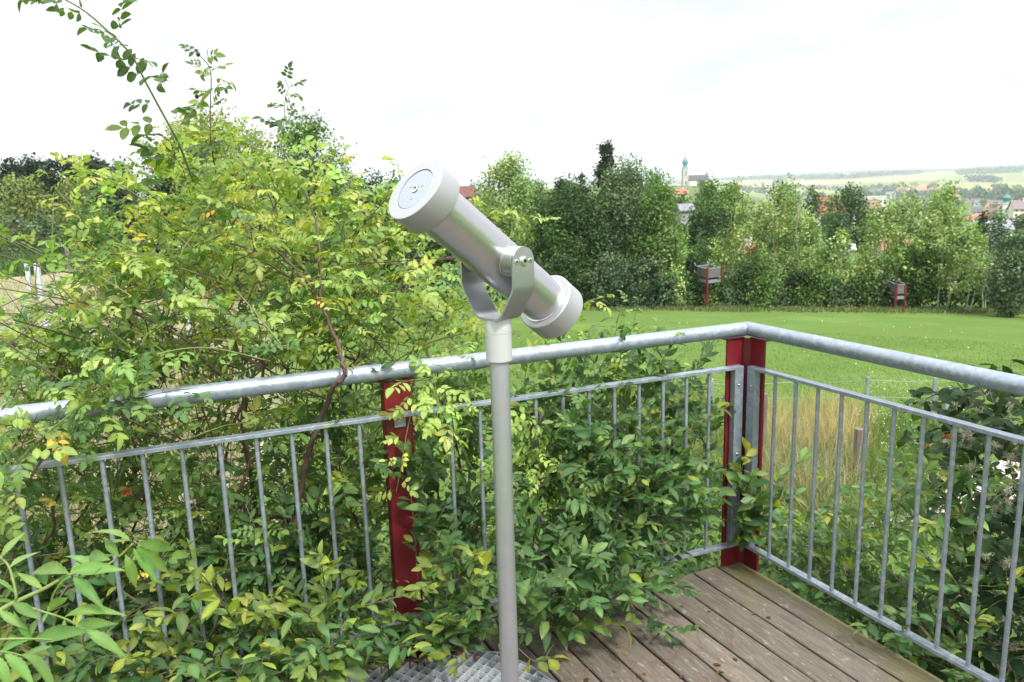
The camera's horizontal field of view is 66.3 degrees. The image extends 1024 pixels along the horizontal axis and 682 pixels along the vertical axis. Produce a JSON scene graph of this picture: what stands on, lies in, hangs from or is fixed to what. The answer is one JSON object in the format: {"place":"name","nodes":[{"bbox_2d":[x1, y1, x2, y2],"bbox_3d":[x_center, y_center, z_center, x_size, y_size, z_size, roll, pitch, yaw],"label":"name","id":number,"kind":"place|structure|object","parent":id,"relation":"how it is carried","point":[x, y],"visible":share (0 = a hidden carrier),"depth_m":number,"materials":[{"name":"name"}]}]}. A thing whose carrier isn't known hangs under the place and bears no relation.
{"place":"outdoors","nodes":[
{"label":"outdoors","id":0,"kind":"place"},
{"bbox_2d":[0,273,275,606],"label":"dry meadow","id":1,"kind":"structure","parent":0,"point":[238,454],"depth_m":15.32,"materials":[{"name":"beige plant"}]},
{"bbox_2d":[0,165,1023,677],"bbox_3d":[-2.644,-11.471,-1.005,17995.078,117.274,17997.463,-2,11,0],"label":"ground","id":2,"kind":"structure","parent":0,"point":[986,331],"depth_m":32.39,"materials":[{"name":"green plant"}]},
{"bbox_2d":[0,157,39,237],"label":"dark conifer","id":3,"kind":"object","parent":2,"relation":"on","point":[15,166],"visible":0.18,"depth_m":103.13,"materials":[{"name":"green plant"}]},
{"bbox_2d":[14,152,42,217],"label":"dark conifer","id":4,"kind":"object","parent":2,"relation":"on","point":[28,165],"visible":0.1,"depth_m":106.57,"materials":[{"name":"green plant"}]},
{"bbox_2d":[0,171,58,249],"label":"willow bush","id":5,"kind":"object","parent":2,"relation":"on","point":[23,205],"visible":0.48,"depth_m":78.87,"materials":[{"name":"green plant"}]},
{"bbox_2d":[0,210,71,261],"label":"willow bush","id":6,"kind":"object","parent":2,"relation":"on","point":[18,221],"visible":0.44,"depth_m":67.14,"materials":[{"name":"green plant"}]},
{"bbox_2d":[0,242,72,278],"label":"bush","id":7,"kind":"object","parent":2,"relation":"on","point":[6,263],"visible":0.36,"depth_m":57.58,"materials":[{"name":"green plant"}]},
{"bbox_2d":[33,155,68,236],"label":"dark conifer","id":8,"kind":"object","parent":2,"relation":"on","point":[50,181],"visible":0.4,"depth_m":106.41,"materials":[{"name":"green plant"}]},
{"bbox_2d":[57,155,89,218],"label":"dark conifer","id":9,"kind":"object","parent":2,"relation":"on","point":[67,166],"visible":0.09,"depth_m":108.84,"materials":[{"name":"green plant"}]},
{"bbox_2d":[43,176,115,251],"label":"willow bush","id":10,"kind":"object","parent":2,"relation":"on","point":[67,189],"visible":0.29,"depth_m":72.56,"materials":[{"name":"green plant"}]},
{"bbox_2d":[58,202,125,252],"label":"willow bush","id":11,"kind":"object","parent":2,"relation":"on","point":[103,216],"visible":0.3,"depth_m":67.59,"materials":[{"name":"green plant"}]},
{"bbox_2d":[72,150,115,216],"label":"dark conifer","id":12,"kind":"object","parent":2,"relation":"on","point":[95,161],"visible":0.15,"depth_m":108.68,"materials":[{"name":"green plant"}]},
{"bbox_2d":[102,156,142,238],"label":"dark conifer","id":13,"kind":"object","parent":2,"relation":"on","point":[118,194],"visible":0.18,"depth_m":108.60,"materials":[{"name":"green plant"}]},
{"bbox_2d":[129,176,202,283],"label":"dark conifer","id":14,"kind":"object","parent":2,"relation":"on","point":[164,188],"visible":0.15,"depth_m":42.77,"materials":[{"name":"green plant"}]},
{"bbox_2d":[146,114,223,272],"bbox_3d":[-18.587,-8.207,45.566,4.942,10.267,4.475,-2,11,0],"label":"broadleaf tree","id":15,"kind":"object","parent":2,"relation":"on","point":[173,145],"visible":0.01,"depth_m":44.55,"materials":[{"name":"green plant"}]},
{"bbox_2d":[162,99,300,299],"bbox_3d":[-14.682,-7.157,40.760,7.672,10.235,7.436,-2,11,0],"label":"broadleaf tree","id":16,"kind":"object","parent":2,"relation":"on","point":[223,126],"visible":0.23,"depth_m":39.65,"materials":[{"name":"green plant"}]},
{"bbox_2d":[268,106,378,307],"bbox_3d":[-11.048,-7.304,44.096,5.992,11.306,6.215,5,13,32],"label":"broadleaf tree","id":17,"kind":"object","parent":2,"relation":"on","point":[304,134],"visible":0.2,"depth_m":42.85,"materials":[{"name":"green plant"}]},
{"bbox_2d":[0,0,676,665],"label":"rose bush","id":18,"kind":"object","parent":2,"relation":"on","point":[74,378],"visible":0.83,"depth_m":2.94,"materials":[{"name":"green plant"}]},
{"bbox_2d":[320,204,383,305],"bbox_3d":[-10.484,-5.303,48.798,5.110,6.610,5.405,-2,11,0],"label":"dark bush","id":19,"kind":"object","parent":2,"relation":"on","point":[362,259],"visible":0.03,"depth_m":48.42,"materials":[{"name":"green plant"}]},
{"bbox_2d":[334,167,408,303],"bbox_3d":[-10.155,-7.291,54.575,5.987,9.475,6.208,-2,11,0],"label":"broadleaf tree","id":20,"kind":"object","parent":2,"relation":"on","point":[380,180],"visible":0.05,"depth_m":53.70,"materials":[{"name":"green plant"}]},
{"bbox_2d":[382,169,403,224],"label":"broadleaf tree","id":21,"kind":"object","parent":2,"relation":"on","point":[391,180],"visible":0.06,"depth_m":106.44,"materials":[{"name":"green plant"}]},
{"bbox_2d":[375,221,423,299],"bbox_3d":[-8.582,-6.000,57.507,5.694,6.249,5.813,-2,11,0],"label":"dark bush","id":22,"kind":"object","parent":2,"relation":"on","point":[410,258],"visible":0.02,"depth_m":56.52,"materials":[{"name":"green plant"}]},
{"bbox_2d":[0,305,811,681],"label":"plum shrub","id":23,"kind":"object","parent":2,"relation":"on","point":[578,553],"visible":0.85,"depth_m":2.88,"materials":[{"name":"green plant"}]},
{"bbox_2d":[0,425,846,681],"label":"undergrowth","id":24,"kind":"object","parent":2,"relation":"on","point":[773,574],"visible":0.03,"depth_m":7.43,"materials":[{"name":"green plant"}]},
{"bbox_2d":[409,233,466,301],"bbox_3d":[-4.591,-6.127,55.514,5.304,6.870,5.978,-2,11,0],"label":"dark bush","id":25,"kind":"object","parent":2,"relation":"on","point":[432,245],"visible":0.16,"depth_m":54.55,"materials":[{"name":"green plant"}]},
{"bbox_2d":[459,186,476,205],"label":"red roof house","id":26,"kind":"structure","parent":2,"relation":"on","point":[467,192],"depth_m":136.65,"materials":[{"name":"paint"}]},
{"bbox_2d":[468,171,502,219],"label":"tree","id":27,"kind":"object","parent":2,"relation":"on","point":[481,198],"visible":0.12,"depth_m":165.82,"materials":[{"name":"green plant"}]},
{"bbox_2d":[471,148,546,281],"bbox_3d":[-0.287,-7.787,53.274,5.646,10.443,6.222,-2,11,0],"label":"broadleaf tree","id":28,"kind":"object","parent":2,"relation":"on","point":[518,190],"visible":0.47,"depth_m":52.62,"materials":[{"name":"green plant"}]},
{"bbox_2d":[0,322,1023,681],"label":"balcony railing","id":29,"kind":"object","parent":2,"relation":"on","point":[744,368],"visible":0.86,"depth_m":2.89,"materials":[{"name":"metal"}]},
{"bbox_2d":[0,529,173,681],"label":"elder shoot","id":30,"kind":"object","parent":29,"relation":"attached to","point":[148,560],"visible":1,"depth_m":1.50,"materials":[{"name":"green plant"}]},
{"bbox_2d":[523,179,555,242],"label":"tree","id":31,"kind":"object","parent":2,"relation":"on","point":[539,193],"visible":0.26,"depth_m":127.23,"materials":[{"name":"green plant"}]},
{"bbox_2d":[525,187,573,271],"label":"dark tree","id":32,"kind":"object","parent":2,"relation":"on","point":[542,213],"visible":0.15,"depth_m":51.04,"materials":[{"name":"green plant"}]},
{"bbox_2d":[542,250,594,302],"bbox_3d":[3.432,-3.773,47.899,3.670,3.752,3.521,-2,11,0],"label":"dark bush","id":33,"kind":"object","parent":2,"relation":"on","point":[559,262],"visible":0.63,"depth_m":47.40,"materials":[{"name":"green plant"}]},
{"bbox_2d":[538,172,618,305],"bbox_3d":[4.179,-6.394,49.702,5.433,8.526,5.225,-2,11,0],"label":"dark tree","id":34,"kind":"object","parent":2,"relation":"on","point":[577,235],"visible":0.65,"depth_m":48.60,"materials":[{"name":"green plant"}]},
{"bbox_2d":[592,139,619,239],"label":"columnar poplar","id":35,"kind":"object","parent":2,"relation":"on","point":[607,151],"visible":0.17,"depth_m":88.82,"materials":[{"name":"green plant"}]},
{"bbox_2d":[583,250,636,307],"bbox_3d":[5.840,-3.689,47.428,3.366,3.647,3.483,2,12,19],"label":"dark bush","id":36,"kind":"object","parent":2,"relation":"on","point":[618,267],"visible":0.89,"depth_m":46.84,"materials":[{"name":"green plant"}]},
{"bbox_2d":[583,153,669,303],"bbox_3d":[7.448,-7.098,50.107,6.022,9.661,6.282,-2,11,0],"label":"grey green tree","id":37,"kind":"object","parent":2,"relation":"on","point":[613,195],"visible":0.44,"depth_m":49.02,"materials":[{"name":"green plant"}]},
{"bbox_2d":[621,252,680,308],"bbox_3d":[8.205,-3.598,46.791,3.314,3.501,3.199,-6,12,-21],"label":"dark bush","id":38,"kind":"object","parent":2,"relation":"on","point":[636,268],"visible":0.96,"depth_m":46.48,"materials":[{"name":"green plant"}]},
{"bbox_2d":[627,167,678,220],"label":"tree","id":39,"kind":"object","parent":2,"relation":"on","point":[653,177],"visible":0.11,"depth_m":144.28,"materials":[{"name":"green plant"}]},
{"bbox_2d":[374,562,943,681],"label":"timber deck","id":40,"kind":"structure","parent":2,"relation":"on","point":[795,638],"depth_m":3.02,"materials":[{"name":"brown wood"}]},
{"bbox_2d":[285,650,554,681],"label":"grating platform","id":41,"kind":"structure","parent":40,"relation":"on","point":[488,659],"depth_m":2.84,"materials":[{"name":"metal"}]},
{"bbox_2d":[389,160,582,681],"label":"viewing telescope","id":42,"kind":"object","parent":41,"relation":"on","point":[429,199],"visible":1,"depth_m":1.94,"materials":[{"name":"silver metal"}]},
{"bbox_2d":[413,616,745,681],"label":"fallen leaves","id":43,"kind":"object","parent":40,"relation":"on","point":[635,660],"visible":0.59,"depth_m":2.92,"materials":[{"name":"brown"}]},
{"bbox_2d":[624,172,694,304],"bbox_3d":[9.017,-6.132,47.854,4.382,8.205,4.319,-2,11,0],"label":"broadleaf tree","id":44,"kind":"object","parent":2,"relation":"on","point":[657,217],"visible":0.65,"depth_m":47.21,"materials":[{"name":"green plant"}]},
{"bbox_2d":[652,225,691,306],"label":"broadleaf tree","id":45,"kind":"object","parent":2,"relation":"on","point":[678,250],"visible":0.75,"depth_m":46.55,"materials":[{"name":"green plant"}]},
{"bbox_2d":[671,189,691,228],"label":"tree","id":46,"kind":"object","parent":2,"relation":"on","point":[682,201],"visible":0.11,"depth_m":153.64,"materials":[{"name":"green plant"}]},
{"bbox_2d":[674,203,695,226],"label":"grey roof house","id":47,"kind":"structure","parent":2,"relation":"on","point":[684,209],"depth_m":124.74,"materials":[{"name":"paint"}]},
{"bbox_2d":[677,274,709,306],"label":"hedge shrub","id":48,"kind":"object","parent":2,"relation":"on","point":[691,284],"visible":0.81,"depth_m":46.94,"materials":[{"name":"green plant"}]},
{"bbox_2d":[676,239,713,286],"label":"dark tree","id":49,"kind":"object","parent":2,"relation":"on","point":[695,258],"visible":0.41,"depth_m":60.05,"materials":[{"name":"green plant"}]},
{"bbox_2d":[681,156,709,185],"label":"church","id":50,"kind":"structure","parent":2,"relation":"on","point":[687,179],"depth_m":954.40,"materials":[{"name":"beige paint"}]},
{"bbox_2d":[679,197,733,267],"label":"dark tree","id":51,"kind":"object","parent":2,"relation":"on","point":[695,217],"visible":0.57,"depth_m":66.98,"materials":[{"name":"green plant"}]},
{"bbox_2d":[689,173,723,234],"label":"tree","id":52,"kind":"object","parent":2,"relation":"on","point":[712,189],"visible":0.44,"depth_m":142.31,"materials":[{"name":"green plant"}]},
{"bbox_2d":[694,261,721,306],"bbox_3d":[11.825,-3.448,48.226,1.390,2.581,4.993,-1,11,3],"label":"stilted box","id":53,"kind":"object","parent":2,"relation":"on","point":[706,272],"visible":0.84,"depth_m":46.18,"materials":[{"name":"red paint"}]},
{"bbox_2d":[692,263,732,307],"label":"hedge shrub","id":54,"kind":"object","parent":2,"relation":"on","point":[714,294],"visible":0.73,"depth_m":46.78,"materials":[{"name":"green plant"}]},
{"bbox_2d":[711,181,752,244],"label":"tree","id":55,"kind":"object","parent":2,"relation":"on","point":[725,219],"visible":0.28,"depth_m":123.02,"materials":[{"name":"green plant"}]},
{"bbox_2d":[716,267,749,305],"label":"hedge shrub","id":56,"kind":"object","parent":2,"relation":"on","point":[732,292],"visible":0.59,"depth_m":46.79,"materials":[{"name":"green plant"}]},
{"bbox_2d":[706,175,761,299],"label":"poplar tree","id":57,"kind":"object","parent":2,"relation":"on","point":[735,251],"visible":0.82,"depth_m":49.23,"materials":[{"name":"green plant"}]},
{"bbox_2d":[729,249,772,305],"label":"hedge shrub","id":58,"kind":"object","parent":2,"relation":"on","point":[744,272],"visible":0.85,"depth_m":46.28,"materials":[{"name":"green plant"}]},
{"bbox_2d":[497,303,1023,314],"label":"edge growth","id":59,"kind":"object","parent":2,"relation":"on","point":[855,309],"visible":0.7,"depth_m":44.18,"materials":[{"name":"green plant"}]},
{"bbox_2d":[745,198,781,300],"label":"poplar tree","id":60,"kind":"object","parent":2,"relation":"on","point":[758,214],"visible":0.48,"depth_m":49.84,"materials":[{"name":"green plant"}]},
{"bbox_2d":[745,272,781,307],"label":"hedge shrub","id":61,"kind":"object","parent":2,"relation":"on","point":[768,290],"visible":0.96,"depth_m":45.66,"materials":[{"name":"green plant"}]},
{"bbox_2d":[762,393,767,460],"bbox_3d":[4.212,1.596,13.121,0.100,1.472,0.101,-2,11,0],"label":"wooden post","id":62,"kind":"object","parent":2,"relation":"on","point":[765,411],"visible":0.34,"depth_m":13.02,"materials":[{"name":"grey wood"}]},
{"bbox_2d":[760,172,801,256],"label":"tree","id":63,"kind":"object","parent":2,"relation":"on","point":[774,202],"visible":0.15,"depth_m":111.68,"materials":[{"name":"green plant"}]},
{"bbox_2d":[755,174,814,304],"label":"poplar tree","id":64,"kind":"object","parent":2,"relation":"on","point":[788,206],"visible":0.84,"depth_m":47.49,"materials":[{"name":"green plant"}]},
{"bbox_2d":[769,278,800,307],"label":"hedge shrub","id":65,"kind":"object","parent":2,"relation":"on","point":[783,301],"visible":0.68,"depth_m":46.36,"materials":[{"name":"green plant"}]},
{"bbox_2d":[777,265,823,306],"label":"hedge shrub","id":66,"kind":"object","parent":2,"relation":"on","point":[795,275],"visible":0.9,"depth_m":45.96,"materials":[{"name":"green plant"}]},
{"bbox_2d":[789,214,828,301],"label":"poplar tree","id":67,"kind":"object","parent":2,"relation":"on","point":[817,256],"visible":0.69,"depth_m":46.38,"materials":[{"name":"green plant"}]},
{"bbox_2d":[711,407,914,538],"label":"dry grass","id":68,"kind":"structure","parent":2,"relation":"on","point":[778,467],"depth_m":11.65,"materials":[{"name":"beige plant"}]},
{"bbox_2d":[801,185,824,243],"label":"tree","id":69,"kind":"object","parent":2,"relation":"on","point":[814,202],"visible":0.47,"depth_m":183.83,"materials":[{"name":"green plant"}]},
{"bbox_2d":[792,258,838,307],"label":"hedge shrub","id":70,"kind":"object","parent":2,"relation":"on","point":[823,276],"visible":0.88,"depth_m":45.68,"materials":[{"name":"green plant"}]},
{"bbox_2d":[816,189,847,236],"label":"tree","id":71,"kind":"object","parent":2,"relation":"on","point":[826,204],"visible":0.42,"depth_m":219.47,"materials":[{"name":"green plant"}]},
{"bbox_2d":[821,273,852,307],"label":"hedge shrub","id":72,"kind":"object","parent":2,"relation":"on","point":[837,298],"visible":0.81,"depth_m":45.65,"materials":[{"name":"green plant"}]},
{"bbox_2d":[820,214,853,257],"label":"tree","id":73,"kind":"object","parent":2,"relation":"on","point":[835,223],"visible":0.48,"depth_m":118.84,"materials":[{"name":"green plant"}]},
{"bbox_2d":[826,227,855,304],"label":"poplar tree","id":74,"kind":"object","parent":2,"relation":"on","point":[842,237],"visible":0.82,"depth_m":45.84,"materials":[{"name":"green plant"}]},
{"bbox_2d":[824,181,871,252],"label":"tree","id":75,"kind":"object","parent":2,"relation":"on","point":[851,203],"visible":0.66,"depth_m":135.28,"materials":[{"name":"green plant"}]},
{"bbox_2d":[833,273,869,307],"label":"hedge shrub","id":76,"kind":"object","parent":2,"relation":"on","point":[858,289],"visible":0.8,"depth_m":45.67,"materials":[{"name":"green plant"}]},
{"bbox_2d":[853,427,862,477],"bbox_3d":[5.319,1.907,12.036,0.168,1.168,0.154,-2,11,0],"label":"wooden post","id":77,"kind":"object","parent":2,"relation":"on","point":[858,433],"visible":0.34,"depth_m":11.92,"materials":[{"name":"grey wood"}]},
{"bbox_2d":[848,214,880,252],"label":"tree","id":78,"kind":"object","parent":2,"relation":"on","point":[863,235],"visible":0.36,"depth_m":135.22,"materials":[{"name":"green plant"}]},
{"bbox_2d":[849,266,889,306],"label":"hedge shrub","id":79,"kind":"object","parent":2,"relation":"on","point":[865,276],"visible":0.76,"depth_m":45.62,"materials":[{"name":"green plant"}]},
{"bbox_2d":[716,165,1023,199],"bbox_3d":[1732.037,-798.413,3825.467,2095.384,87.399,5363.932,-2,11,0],"label":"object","id":80,"kind":"object","parent":2,"relation":"on","point":[981,194],"visible":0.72,"depth_m":3579.05,"materials":[{"name":"green plant"}]},
{"bbox_2d":[771,519,981,681],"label":"climber thicket","id":81,"kind":"object","parent":2,"relation":"on","point":[823,577],"visible":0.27,"depth_m":3.65,"materials":[{"name":"green plant"}]},
{"bbox_2d":[852,196,915,287],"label":"poplar tree","id":82,"kind":"object","parent":2,"relation":"on","point":[894,238],"visible":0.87,"depth_m":45.58,"materials":[{"name":"green plant"}]},
{"bbox_2d":[868,269,900,307],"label":"hedge shrub","id":83,"kind":"object","parent":2,"relation":"on","point":[883,289],"visible":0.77,"depth_m":45.40,"materials":[{"name":"green plant"}]},
{"bbox_2d":[758,422,1023,681],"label":"plum shrub","id":84,"kind":"object","parent":2,"relation":"on","point":[900,645],"visible":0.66,"depth_m":3.26,"materials":[{"name":"green plant"}]},
{"bbox_2d":[884,279,908,307],"bbox_3d":[22.514,-2.785,46.462,1.243,1.813,4.994,2,12,19],"label":"stilted box","id":85,"kind":"object","parent":2,"relation":"on","point":[897,291],"visible":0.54,"depth_m":44.21,"materials":[{"name":"red paint"}]},
{"bbox_2d":[778,461,1019,538],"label":"gravel path","id":86,"kind":"structure","parent":2,"relation":"on","point":[1000,466],"depth_m":12.16,"materials":[{"name":"grey gravel"}]},
{"bbox_2d":[884,273,922,307],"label":"hedge shrub","id":87,"kind":"object","parent":2,"relation":"on","point":[909,301],"visible":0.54,"depth_m":45.75,"materials":[{"name":"green plant"}]},
{"bbox_2d":[876,182,937,306],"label":"poplar tree","id":88,"kind":"object","parent":2,"relation":"on","point":[913,215],"visible":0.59,"depth_m":45.77,"materials":[{"name":"green plant"}]},
{"bbox_2d":[895,236,956,307],"bbox_3d":[23.920,-4.030,45.956,3.308,4.416,3.303,-2,11,0],"label":"hedge shrub","id":89,"kind":"object","parent":2,"relation":"on","point":[924,293],"visible":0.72,"depth_m":45.27,"materials":[{"name":"green plant"}]},
{"bbox_2d":[843,564,1023,681],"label":"undergrowth","id":90,"kind":"object","parent":2,"relation":"on","point":[904,572],"visible":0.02,"depth_m":7.22,"materials":[{"name":"green plant"}]},
{"bbox_2d":[912,176,974,308],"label":"poplar tree","id":91,"kind":"object","parent":2,"relation":"on","point":[948,213],"visible":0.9,"depth_m":44.10,"materials":[{"name":"green plant"}]},
{"bbox_2d":[922,250,967,307],"bbox_3d":[25.464,-3.644,46.421,2.791,3.596,3.026,-2,11,0],"label":"hedge shrub","id":92,"kind":"object","parent":2,"relation":"on","point":[941,297],"visible":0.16,"depth_m":45.87,"materials":[{"name":"green plant"}]},
{"bbox_2d":[896,359,1023,681],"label":"climber thicket","id":93,"kind":"object","parent":2,"relation":"on","point":[958,400],"visible":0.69,"depth_m":3.16,"materials":[{"name":"green plant"}]},
{"bbox_2d":[939,272,987,307],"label":"hedge shrub","id":94,"kind":"object","parent":2,"relation":"on","point":[963,297],"visible":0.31,"depth_m":45.62,"materials":[{"name":"green plant"}]},
{"bbox_2d":[935,219,993,311],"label":"poplar tree","id":95,"kind":"object","parent":2,"relation":"on","point":[977,278],"visible":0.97,"depth_m":43.06,"materials":[{"name":"green plant"}]},
{"bbox_2d":[974,210,992,244],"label":"tree","id":96,"kind":"object","parent":2,"relation":"on","point":[982,218],"visible":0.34,"depth_m":127.44,"materials":[{"name":"green plant"}]},
{"bbox_2d":[967,244,1008,307],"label":"bare stemmed tree","id":97,"kind":"object","parent":2,"relation":"on","point":[982,292],"visible":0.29,"depth_m":44.65,"materials":[{"name":"green plant"}]},
{"bbox_2d":[985,206,1015,259],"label":"tree","id":98,"kind":"object","parent":2,"relation":"on","point":[994,234],"visible":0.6,"depth_m":101.11,"materials":[{"name":"green plant"}]},
{"bbox_2d":[981,227,1023,317],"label":"olive tree","id":99,"kind":"object","parent":2,"relation":"on","point":[1014,267],"visible":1,"depth_m":40.50,"materials":[{"name":"green plant"}]},
{"bbox_2d":[1007,198,1023,220],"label":"white house","id":100,"kind":"structure","parent":2,"relation":"on","point":[1014,207],"depth_m":264.97,"materials":[{"name":"paint"}]},
{"bbox_2d":[1009,213,1023,232],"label":"distant tree","id":101,"kind":"object","parent":2,"relation":"on","point":[1017,222],"visible":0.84,"depth_m":246.09,"materials":[{"name":"green plant"}]},
{"bbox_2d":[0,0,1023,196],"label":"sky","id":102,"kind":"structure","parent":0,"point":[734,87],"materials":[{"name":"white"}]},
{"bbox_2d":[542,374,723,517],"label":"weed grass","id":103,"kind":"structure","parent":0,"point":[698,443],"depth_m":14.22,"materials":[{"name":"green plant"}]},
{"bbox_2d":[766,380,900,455],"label":"dry grass","id":104,"kind":"structure","parent":0,"point":[784,412],"depth_m":14.75,"materials":[{"name":"beige plant"}]},
{"bbox_2d":[761,384,984,547],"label":"weed grass","id":105,"kind":"structure","parent":0,"point":[900,422],"depth_m":12.43,"materials":[{"name":"green plant"}]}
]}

